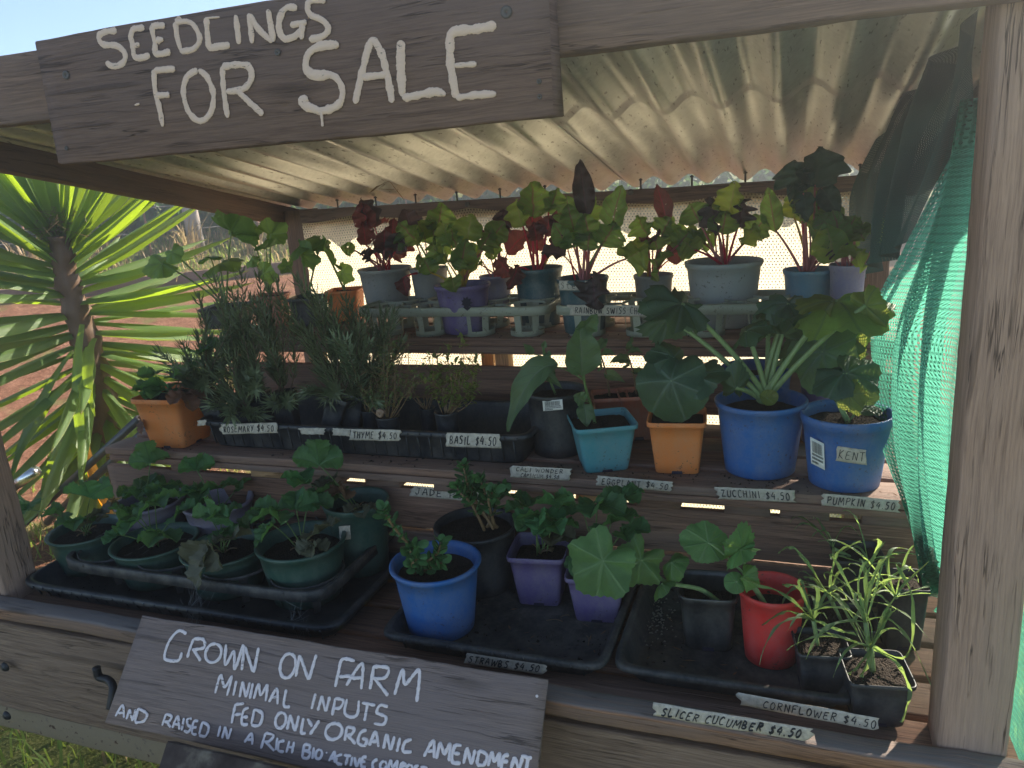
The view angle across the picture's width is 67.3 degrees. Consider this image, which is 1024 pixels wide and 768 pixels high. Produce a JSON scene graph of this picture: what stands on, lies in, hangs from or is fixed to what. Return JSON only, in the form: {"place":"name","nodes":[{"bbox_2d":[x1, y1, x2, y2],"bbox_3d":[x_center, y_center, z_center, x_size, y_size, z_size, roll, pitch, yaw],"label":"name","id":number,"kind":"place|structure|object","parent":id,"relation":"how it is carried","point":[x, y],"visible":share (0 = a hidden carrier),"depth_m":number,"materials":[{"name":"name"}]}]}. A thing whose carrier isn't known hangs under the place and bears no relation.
{"place":"outdoors","nodes":[
{"label":"outdoors","id":0,"kind":"place"},
{"bbox_2d":[0,0,266,55],"label":"sky","id":1,"kind":"structure","parent":0,"point":[23,23],"materials":[{"name":"blue"}]},
{"bbox_2d":[0,215,626,767],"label":"dry grass","id":2,"kind":"structure","parent":0,"point":[234,245],"depth_m":8.99,"materials":[{"name":"plant"}]},
{"bbox_2d":[0,169,1023,767],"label":"ground","id":3,"kind":"structure","parent":0,"point":[90,757],"depth_m":5.91,"materials":[{"name":"red soil"}]},
{"bbox_2d":[1,236,49,267],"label":"grass tuft","id":4,"kind":"object","parent":3,"relation":"on","point":[33,256],"visible":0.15,"depth_m":8.34,"materials":[{"name":"plant"}]},
{"bbox_2d":[14,415,145,526],"bbox_3d":[-1.908,0.438,3.137,1.221,0.686,0.396,7,18,35],"label":"trailer frame","id":5,"kind":"object","parent":3,"relation":"on","point":[27,476],"visible":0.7,"depth_m":3.08,"materials":[{"name":"metal"}]},
{"bbox_2d":[86,223,125,266],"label":"grass tuft","id":6,"kind":"object","parent":3,"relation":"on","point":[97,251],"visible":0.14,"depth_m":8.57,"materials":[{"name":"plant"}]},
{"bbox_2d":[0,173,251,559],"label":"yucca","id":7,"kind":"object","parent":3,"relation":"on","point":[90,417],"visible":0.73,"depth_m":3.31,"materials":[{"name":"green plant"}]},
{"bbox_2d":[169,213,212,257],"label":"grass tuft","id":8,"kind":"object","parent":3,"relation":"on","point":[185,240],"visible":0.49,"depth_m":8.86,"materials":[{"name":"plant"}]},
{"bbox_2d":[0,247,444,303],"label":"timber edging","id":9,"kind":"object","parent":3,"relation":"on","point":[191,275],"visible":0.06,"depth_m":7.87,"materials":[{"name":"brown wood"}]},
{"bbox_2d":[159,741,287,767],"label":"support board","id":10,"kind":"object","parent":3,"relation":"on","point":[176,754],"visible":1,"depth_m":1.35,"materials":[{"name":"wood"}]},
{"bbox_2d":[0,196,452,257],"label":"wire fence","id":11,"kind":"object","parent":3,"relation":"on","point":[194,217],"visible":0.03,"depth_m":9.05,"materials":[{"name":"grey metal"}]},
{"bbox_2d":[231,222,273,253],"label":"grass tuft","id":12,"kind":"object","parent":3,"relation":"on","point":[249,246],"visible":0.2,"depth_m":9.15,"materials":[{"name":"plant"}]},
{"bbox_2d":[295,207,338,245],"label":"grass tuft","id":13,"kind":"object","parent":3,"relation":"on","point":[328,232],"visible":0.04,"depth_m":9.40,"materials":[{"name":"plant"}]},
{"bbox_2d":[0,163,959,248],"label":"hedge","id":14,"kind":"object","parent":3,"relation":"on","point":[760,175],"visible":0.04,"depth_m":10.63,"materials":[{"name":"green plant"}]},
{"bbox_2d":[0,0,1023,767],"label":"market stand","id":15,"kind":"object","parent":3,"relation":"on","point":[670,92],"visible":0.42,"depth_m":1.55,"materials":[{"name":"brown wood"}]},
{"bbox_2d":[92,665,116,709],"bbox_3d":[-0.869,0.649,1.651,0.032,0.073,0.077,-17,19,-39],"label":"sign bracket","id":16,"kind":"object","parent":15,"relation":"attached to","point":[108,681],"visible":0.89,"depth_m":1.64,"materials":[{"name":"black metal"}]},
{"bbox_2d":[130,336,219,447],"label":"potted plant","id":17,"kind":"object","parent":15,"relation":"on","point":[171,415],"visible":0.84,"depth_m":2.01,"materials":[{"name":"green plant"}]},
{"bbox_2d":[144,289,256,420],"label":"potted plant","id":18,"kind":"object","parent":15,"relation":"on","point":[192,379],"visible":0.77,"depth_m":2.01,"materials":[{"name":"green plant"}]},
{"bbox_2d":[141,209,259,329],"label":"potted plant","id":19,"kind":"object","parent":15,"relation":"on","point":[159,266],"visible":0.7,"depth_m":2.38,"materials":[{"name":"green plant"}]},
{"bbox_2d":[25,525,431,638],"bbox_3d":[-0.677,0.432,1.890,0.870,0.046,0.503,1,16,20],"label":"seed tray","id":20,"kind":"object","parent":15,"relation":"on","point":[347,604],"visible":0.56,"depth_m":1.71,"materials":[{"name":"black plastic"}]},
{"bbox_2d":[18,476,120,576],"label":"potted plant","id":21,"kind":"object","parent":20,"relation":"in","point":[65,536],"visible":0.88,"depth_m":1.90,"materials":[{"name":"green plant"}]},
{"bbox_2d":[113,440,184,531],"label":"potted plant","id":22,"kind":"object","parent":20,"relation":"in","point":[144,454],"visible":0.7,"depth_m":1.98,"materials":[{"name":"green plant"}]},
{"bbox_2d":[101,488,198,591],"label":"potted plant","id":23,"kind":"object","parent":20,"relation":"in","point":[158,554],"visible":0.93,"depth_m":1.80,"materials":[{"name":"green plant"}]},
{"bbox_2d":[181,581,206,623],"bbox_3d":[-0.695,0.478,1.658,0.141,0.150,0.044,7,18,35],"label":"spilled perlite","id":24,"kind":"object","parent":20,"relation":"in","point":[192,604],"visible":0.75,"depth_m":1.65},
{"bbox_2d":[178,452,253,537],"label":"potted plant","id":25,"kind":"object","parent":20,"relation":"in","point":[217,495],"visible":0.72,"depth_m":1.93,"materials":[{"name":"green plant"}]},
{"bbox_2d":[177,496,264,600],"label":"potted plant","id":26,"kind":"object","parent":20,"relation":"in","point":[226,552],"visible":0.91,"depth_m":1.71,"materials":[{"name":"green plant"}]},
{"bbox_2d":[66,515,393,613],"bbox_3d":[-0.677,0.413,1.875,0.740,0.074,0.370,1,16,20],"label":"pot carrier","id":27,"kind":"object","parent":20,"relation":"in","point":[314,594],"visible":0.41,"depth_m":1.69,"materials":[{"name":"black plastic"}]},
{"bbox_2d":[249,483,346,610],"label":"potted plant","id":28,"kind":"object","parent":20,"relation":"in","point":[302,554],"visible":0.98,"depth_m":1.67,"materials":[{"name":"green plant"}]},
{"bbox_2d":[280,439,388,577],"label":"potted plant","id":29,"kind":"object","parent":20,"relation":"in","point":[353,509],"visible":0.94,"depth_m":1.77,"materials":[{"name":"green plant"}]},
{"bbox_2d":[236,217,290,325],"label":"potted plant","id":30,"kind":"object","parent":15,"relation":"on","point":[275,232],"visible":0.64,"depth_m":2.32,"materials":[{"name":"green plant"}]},
{"bbox_2d":[35,0,563,164],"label":"wooden sign","id":31,"kind":"object","parent":15,"relation":"attached to","point":[267,73],"visible":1,"depth_m":1.12,"materials":[{"name":"brown wood"}]},
{"bbox_2d":[277,235,329,326],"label":"potted plant","id":32,"kind":"object","parent":15,"relation":"on","point":[305,250],"visible":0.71,"depth_m":2.31,"materials":[{"name":"green plant"}]},
{"bbox_2d":[105,615,548,767],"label":"wooden sign","id":33,"kind":"object","parent":15,"relation":"attached to","point":[299,703],"visible":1,"depth_m":1.38,"materials":[{"name":"grey wood"}]},
{"bbox_2d":[322,235,363,323],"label":"potted plant","id":34,"kind":"object","parent":15,"relation":"on","point":[344,275],"visible":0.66,"depth_m":2.38,"materials":[{"name":"green plant"}]},
{"bbox_2d":[197,394,537,462],"bbox_3d":[-0.352,0.105,1.976,0.920,0.082,0.274,1,16,20],"label":"seed tray","id":35,"kind":"object","parent":15,"relation":"on","point":[483,417],"visible":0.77,"depth_m":1.93,"materials":[{"name":"black plastic"}]},
{"bbox_2d":[188,338,272,444],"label":"potted plant","id":36,"kind":"object","parent":35,"relation":"in","point":[237,407],"visible":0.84,"depth_m":1.96,"materials":[{"name":"green plant"}]},
{"bbox_2d":[205,262,275,422],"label":"potted plant","id":37,"kind":"object","parent":35,"relation":"in","point":[247,345],"visible":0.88,"depth_m":1.95,"materials":[{"name":"green plant"}]},
{"bbox_2d":[219,422,277,433],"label":"price label","id":38,"kind":"object","parent":35,"relation":"attached to","point":[252,428],"visible":0.93,"depth_m":1.94,"materials":[{"name":"white paper"}]},
{"bbox_2d":[240,267,306,424],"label":"potted plant","id":39,"kind":"object","parent":35,"relation":"in","point":[281,400],"visible":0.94,"depth_m":1.96,"materials":[{"name":"green plant"}]},
{"bbox_2d":[273,270,371,425],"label":"potted plant","id":40,"kind":"object","parent":35,"relation":"in","point":[335,409],"visible":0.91,"depth_m":1.90,"materials":[{"name":"green plant"}]},
{"bbox_2d":[303,281,401,427],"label":"potted plant","id":41,"kind":"object","parent":35,"relation":"in","point":[353,416],"visible":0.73,"depth_m":1.89,"materials":[{"name":"green plant"}]},
{"bbox_2d":[328,291,414,411],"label":"potted plant","id":42,"kind":"object","parent":35,"relation":"in","point":[380,334],"visible":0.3,"depth_m":1.92,"materials":[{"name":"green plant"}]},
{"bbox_2d":[349,429,401,440],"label":"price label","id":43,"kind":"object","parent":35,"relation":"attached to","point":[375,435],"visible":1,"depth_m":1.82,"materials":[{"name":"white paper"}]},
{"bbox_2d":[348,339,411,427],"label":"potted plant","id":44,"kind":"object","parent":35,"relation":"in","point":[369,419],"visible":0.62,"depth_m":1.92,"materials":[{"name":"green plant"}]},
{"bbox_2d":[359,336,432,428],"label":"potted plant","id":45,"kind":"object","parent":35,"relation":"in","point":[388,420],"visible":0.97,"depth_m":1.84,"materials":[{"name":"green plant"}]},
{"bbox_2d":[376,408,385,417],"bbox_3d":[-0.314,0.069,1.837,0.025,0.023,0.012,1,16,20],"label":"snail","id":46,"kind":"object","parent":45,"relation":"on","point":[380,412],"visible":1,"depth_m":1.83},
{"bbox_2d":[396,347,449,430],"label":"potted plant","id":47,"kind":"object","parent":35,"relation":"in","point":[427,417],"visible":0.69,"depth_m":1.92,"materials":[{"name":"green plant"}]},
{"bbox_2d":[409,329,484,431],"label":"potted plant","id":48,"kind":"object","parent":35,"relation":"in","point":[446,418],"visible":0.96,"depth_m":1.82,"materials":[{"name":"green plant"}]},
{"bbox_2d":[446,433,500,447],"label":"price label","id":49,"kind":"object","parent":35,"relation":"attached to","point":[473,440],"visible":1,"depth_m":1.73,"materials":[{"name":"white paper"}]},
{"bbox_2d":[340,197,414,307],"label":"potted plant","id":50,"kind":"object","parent":15,"relation":"on","point":[378,280],"visible":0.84,"depth_m":2.28,"materials":[{"name":"red plant"}]},
{"bbox_2d":[369,181,403,199],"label":"dry grass stalk","id":51,"kind":"object","parent":15,"relation":"attached to","point":[386,189],"visible":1,"depth_m":2.33,"materials":[{"name":"beige plant"}]},
{"bbox_2d":[409,486,486,500],"bbox_3d":[-0.146,0.258,1.804,0.215,0.029,0.003,1,16,20],"label":"price label","id":52,"kind":"object","parent":15,"relation":"attached to","point":[423,491],"visible":0.59,"depth_m":1.82,"materials":[{"name":"white paper"}]},
{"bbox_2d":[358,294,560,336],"bbox_3d":[-0.141,-0.195,2.174,0.565,0.082,0.225,1,16,20],"label":"pot carrier","id":53,"kind":"object","parent":15,"relation":"on","point":[533,310],"visible":0.61,"depth_m":2.09,"materials":[{"name":"beige plastic"}]},
{"bbox_2d":[393,202,456,307],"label":"potted plant","id":54,"kind":"object","parent":53,"relation":"in","point":[413,227],"visible":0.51,"depth_m":2.23,"materials":[{"name":"green plant"}]},
{"bbox_2d":[419,214,508,334],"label":"potted plant","id":55,"kind":"object","parent":53,"relation":"in","point":[457,292],"visible":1,"depth_m":2.04,"materials":[{"name":"green plant"}]},
{"bbox_2d":[465,208,528,306],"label":"potted plant","id":56,"kind":"object","parent":53,"relation":"in","point":[498,277],"visible":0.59,"depth_m":2.17,"materials":[{"name":"green plant"}]},
{"bbox_2d":[503,181,565,325],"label":"potted plant","id":57,"kind":"object","parent":53,"relation":"in","point":[528,210],"visible":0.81,"depth_m":2.08,"materials":[{"name":"green plant"}]},
{"bbox_2d":[65,332,896,740],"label":"soil crumbs","id":58,"kind":"object","parent":15,"relation":"on","point":[513,586],"visible":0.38,"depth_m":1.56,"materials":[{"name":"brown soil"}]},
{"bbox_2d":[384,579,637,675],"bbox_3d":[0.024,0.454,1.621,0.452,0.045,0.443,1,16,20],"label":"seed tray","id":59,"kind":"object","parent":15,"relation":"on","point":[571,631],"visible":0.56,"depth_m":1.51,"materials":[{"name":"black plastic"}]},
{"bbox_2d":[372,499,480,640],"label":"potted plant","id":60,"kind":"object","parent":59,"relation":"in","point":[436,581],"visible":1,"depth_m":1.50,"materials":[{"name":"green plant"}]},
{"bbox_2d":[433,457,515,598],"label":"potted plant","id":61,"kind":"object","parent":59,"relation":"in","point":[487,529],"visible":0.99,"depth_m":1.66,"materials":[{"name":"green plant"}]},
{"bbox_2d":[464,653,546,674],"bbox_3d":[-0.014,0.514,1.414,0.166,0.026,0.003,1,16,20],"label":"price label","id":62,"kind":"object","parent":59,"relation":"attached to","point":[503,663],"visible":1,"depth_m":1.41,"materials":[{"name":"white paper"}]},
{"bbox_2d":[504,486,578,605],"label":"potted plant","id":63,"kind":"object","parent":59,"relation":"in","point":[537,555],"visible":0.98,"depth_m":1.60,"materials":[{"name":"green plant"}]},
{"bbox_2d":[561,481,650,622],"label":"potted plant","id":64,"kind":"object","parent":59,"relation":"in","point":[610,500],"visible":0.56,"depth_m":1.53,"materials":[{"name":"green plant"}]},
{"bbox_2d":[510,466,571,480],"bbox_3d":[0.062,0.193,1.662,0.143,0.029,0.003,1,16,20],"label":"price label","id":65,"kind":"object","parent":15,"relation":"attached to","point":[563,474],"visible":1,"depth_m":1.66,"materials":[{"name":"white paper"}]},
{"bbox_2d":[519,341,584,458],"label":"potted plant","id":66,"kind":"object","parent":15,"relation":"on","point":[552,403],"visible":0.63,"depth_m":1.75,"materials":[{"name":"green plant"}]},
{"bbox_2d":[506,314,637,472],"bbox_3d":[0.122,0.018,1.666,0.279,0.347,0.139,-5,15,-4],"label":"potted plant","id":67,"kind":"object","parent":15,"relation":"on","point":[603,438],"visible":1,"depth_m":1.66,"materials":[{"name":"green plant"}]},
{"bbox_2d":[302,180,854,517],"bbox_3d":[0.134,-0.076,2.539,1.790,1.081,0.033,1,16,20],"label":"shade net","id":68,"kind":"object","parent":15,"relation":"attached to","point":[412,259],"visible":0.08,"depth_m":2.42,"materials":[{"name":"fabric"}]},
{"bbox_2d":[591,338,628,408],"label":"potted plant","id":69,"kind":"object","parent":15,"relation":"on","point":[605,398],"visible":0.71,"depth_m":1.83,"materials":[{"name":"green plant"}]},
{"bbox_2d":[609,336,650,440],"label":"potted plant","id":70,"kind":"object","parent":15,"relation":"on","point":[634,406],"visible":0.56,"depth_m":1.82,"materials":[{"name":"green plant"}]},
{"bbox_2d":[596,476,672,490],"bbox_3d":[0.253,0.207,1.597,0.162,0.025,0.003,1,16,20],"label":"price label","id":71,"kind":"object","parent":15,"relation":"attached to","point":[644,484],"visible":0.88,"depth_m":1.59,"materials":[{"name":"white paper"}]},
{"bbox_2d":[556,289,801,337],"bbox_3d":[0.424,-0.181,1.970,0.600,0.082,0.225,1,16,20],"label":"pot carrier","id":72,"kind":"object","parent":15,"relation":"on","point":[726,308],"visible":0.32,"depth_m":1.91,"materials":[{"name":"beige plastic"}]},
{"bbox_2d":[540,159,648,333],"bbox_3d":[0.200,-0.340,1.925,0.183,0.434,0.251,-12,17,-26],"label":"potted plant","id":73,"kind":"object","parent":72,"relation":"in","point":[580,225],"visible":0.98,"depth_m":1.91,"materials":[{"name":"green plant"}]},
{"bbox_2d":[567,305,644,315],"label":"price label","id":74,"kind":"object","parent":72,"relation":"attached to","point":[610,310],"visible":0.62,"depth_m":1.91,"materials":[{"name":"white paper"}]},
{"bbox_2d":[627,184,696,322],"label":"potted plant","id":75,"kind":"object","parent":72,"relation":"in","point":[666,226],"visible":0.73,"depth_m":1.96,"materials":[{"name":"green plant"}]},
{"bbox_2d":[635,341,729,473],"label":"potted plant","id":76,"kind":"object","parent":15,"relation":"on","point":[675,389],"visible":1,"depth_m":1.59,"materials":[{"name":"green plant"}]},
{"bbox_2d":[667,181,770,329],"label":"potted plant","id":77,"kind":"object","parent":15,"relation":"on","point":[716,278],"visible":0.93,"depth_m":1.90,"materials":[{"name":"green plant"}]},
{"bbox_2d":[653,702,814,740],"bbox_3d":[0.339,0.523,1.188,0.242,0.025,0.005,1,16,20],"label":"price label","id":78,"kind":"object","parent":15,"relation":"attached to","point":[727,721],"visible":1,"depth_m":1.19,"materials":[{"name":"white paper"}]},
{"bbox_2d":[615,581,853,707],"bbox_3d":[0.432,0.464,1.475,0.400,0.045,0.420,1,16,20],"label":"seed tray","id":79,"kind":"object","parent":15,"relation":"on","point":[633,652],"visible":0.43,"depth_m":1.40,"materials":[{"name":"black plastic"}]},
{"bbox_2d":[625,598,678,645],"bbox_3d":[0.302,0.466,1.559,0.127,0.004,0.228,1,16,20],"label":"spilled perlite","id":80,"kind":"object","parent":79,"relation":"in","point":[660,614],"visible":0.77,"depth_m":1.54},
{"bbox_2d":[567,525,738,651],"bbox_3d":[0.271,0.369,1.421,0.328,0.269,0.131,-7,15,-12],"label":"potted plant","id":81,"kind":"object","parent":79,"relation":"in","point":[602,567],"visible":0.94,"depth_m":1.39,"materials":[{"name":"green plant"}]},
{"bbox_2d":[679,521,806,669],"bbox_3d":[0.418,0.369,1.365,0.214,0.278,0.119,-7,15,-10],"label":"potted plant","id":82,"kind":"object","parent":79,"relation":"in","point":[703,541],"visible":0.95,"depth_m":1.35,"materials":[{"name":"green plant"}]},
{"bbox_2d":[740,578,855,693],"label":"potted plant","id":83,"kind":"object","parent":79,"relation":"in","point":[816,669],"visible":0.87,"depth_m":1.29,"materials":[{"name":"green plant"}]},
{"bbox_2d":[778,540,926,648],"bbox_3d":[0.589,0.382,1.333,0.241,0.245,0.193,5,17,31],"label":"potted plant","id":84,"kind":"object","parent":79,"relation":"in","point":[834,614],"visible":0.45,"depth_m":1.35,"materials":[{"name":"green plant"}]},
{"bbox_2d":[790,510,918,607],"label":"potted plant","id":85,"kind":"object","parent":79,"relation":"on","point":[848,555],"visible":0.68,"depth_m":1.44,"materials":[{"name":"green plant"}]},
{"bbox_2d":[714,487,796,502],"bbox_3d":[0.479,0.218,1.517,0.156,0.030,0.003,1,16,20],"label":"price label","id":86,"kind":"object","parent":15,"relation":"attached to","point":[751,494],"visible":1,"depth_m":1.52,"materials":[{"name":"white paper"}]},
{"bbox_2d":[634,284,895,479],"bbox_3d":[0.505,-0.015,1.585,0.505,0.398,0.231,0,15,15],"label":"potted plant","id":87,"kind":"object","parent":15,"relation":"on","point":[760,426],"visible":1,"depth_m":1.55,"materials":[{"name":"green plant"}]},
{"bbox_2d":[721,329,870,393],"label":"potted plant","id":88,"kind":"object","parent":15,"relation":"on","point":[830,350],"visible":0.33,"depth_m":1.59,"materials":[{"name":"green plant"}]},
{"bbox_2d":[736,692,878,729],"bbox_3d":[0.461,0.514,1.208,0.211,0.030,0.003,1,16,20],"label":"price label","id":89,"kind":"object","parent":15,"relation":"attached to","point":[819,713],"visible":1,"depth_m":1.21,"materials":[{"name":"white paper"}]},
{"bbox_2d":[760,146,860,314],"bbox_3d":[0.736,-0.352,1.857,0.189,0.426,0.195,-13,17,-29],"label":"potted plant","id":90,"kind":"object","parent":15,"relation":"on","point":[821,167],"visible":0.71,"depth_m":1.82,"materials":[{"name":"green plant"}]},
{"bbox_2d":[778,337,867,442],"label":"potted plant","id":91,"kind":"object","parent":15,"relation":"on","point":[810,397],"visible":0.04,"depth_m":1.72,"materials":[{"name":"green plant"}]},
{"bbox_2d":[799,355,895,492],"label":"potted plant","id":92,"kind":"object","parent":15,"relation":"on","point":[846,433],"visible":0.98,"depth_m":1.47,"materials":[{"name":"green plant"}]},
{"bbox_2d":[810,203,892,299],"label":"potted plant","id":93,"kind":"object","parent":15,"relation":"on","point":[838,231],"visible":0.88,"depth_m":1.78,"materials":[{"name":"green plant"}]},
{"bbox_2d":[787,542,930,726],"bbox_3d":[0.544,0.393,1.215,0.206,0.293,0.166,1,16,20],"label":"potted plant","id":94,"kind":"object","parent":15,"relation":"on","point":[880,684],"visible":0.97,"depth_m":1.20,"materials":[{"name":"green plant"}]},
{"bbox_2d":[821,494,900,512],"bbox_3d":[0.659,0.225,1.453,0.140,0.029,0.003,1,16,20],"label":"price label","id":95,"kind":"object","parent":15,"relation":"attached to","point":[866,503],"visible":1,"depth_m":1.45,"materials":[{"name":"white paper"}]},
{"bbox_2d":[818,539,937,650],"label":"potted plant","id":96,"kind":"object","parent":15,"relation":"on","point":[892,639],"visible":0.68,"depth_m":1.38,"materials":[{"name":"green plant"}]},
{"bbox_2d":[849,10,977,278],"bbox_3d":[0.774,-0.386,1.554,0.066,0.495,1.138,1,16,17],"label":"shade net","id":97,"kind":"object","parent":15,"relation":"hanging from","point":[891,182],"visible":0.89,"depth_m":1.37,"materials":[{"name":"fabric"}]},
{"bbox_2d":[871,98,977,612],"bbox_3d":[0.725,-0.097,1.409,0.072,0.760,0.687,0,15,14],"label":"shade net","id":98,"kind":"object","parent":15,"relation":"hanging from","point":[924,497],"visible":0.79,"depth_m":1.24,"materials":[{"name":"green fabric"}]},
{"bbox_2d":[914,376,1023,760],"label":"shade net","id":99,"kind":"object","parent":15,"relation":"attached to","point":[1015,707],"visible":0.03,"depth_m":1.30,"materials":[{"name":"teal fabric"}]},
{"bbox_2d":[0,213,1023,767],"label":"grass","id":100,"kind":"structure","parent":0,"point":[60,743],"depth_m":2.20,"materials":[{"name":"green plant"}]}
]}

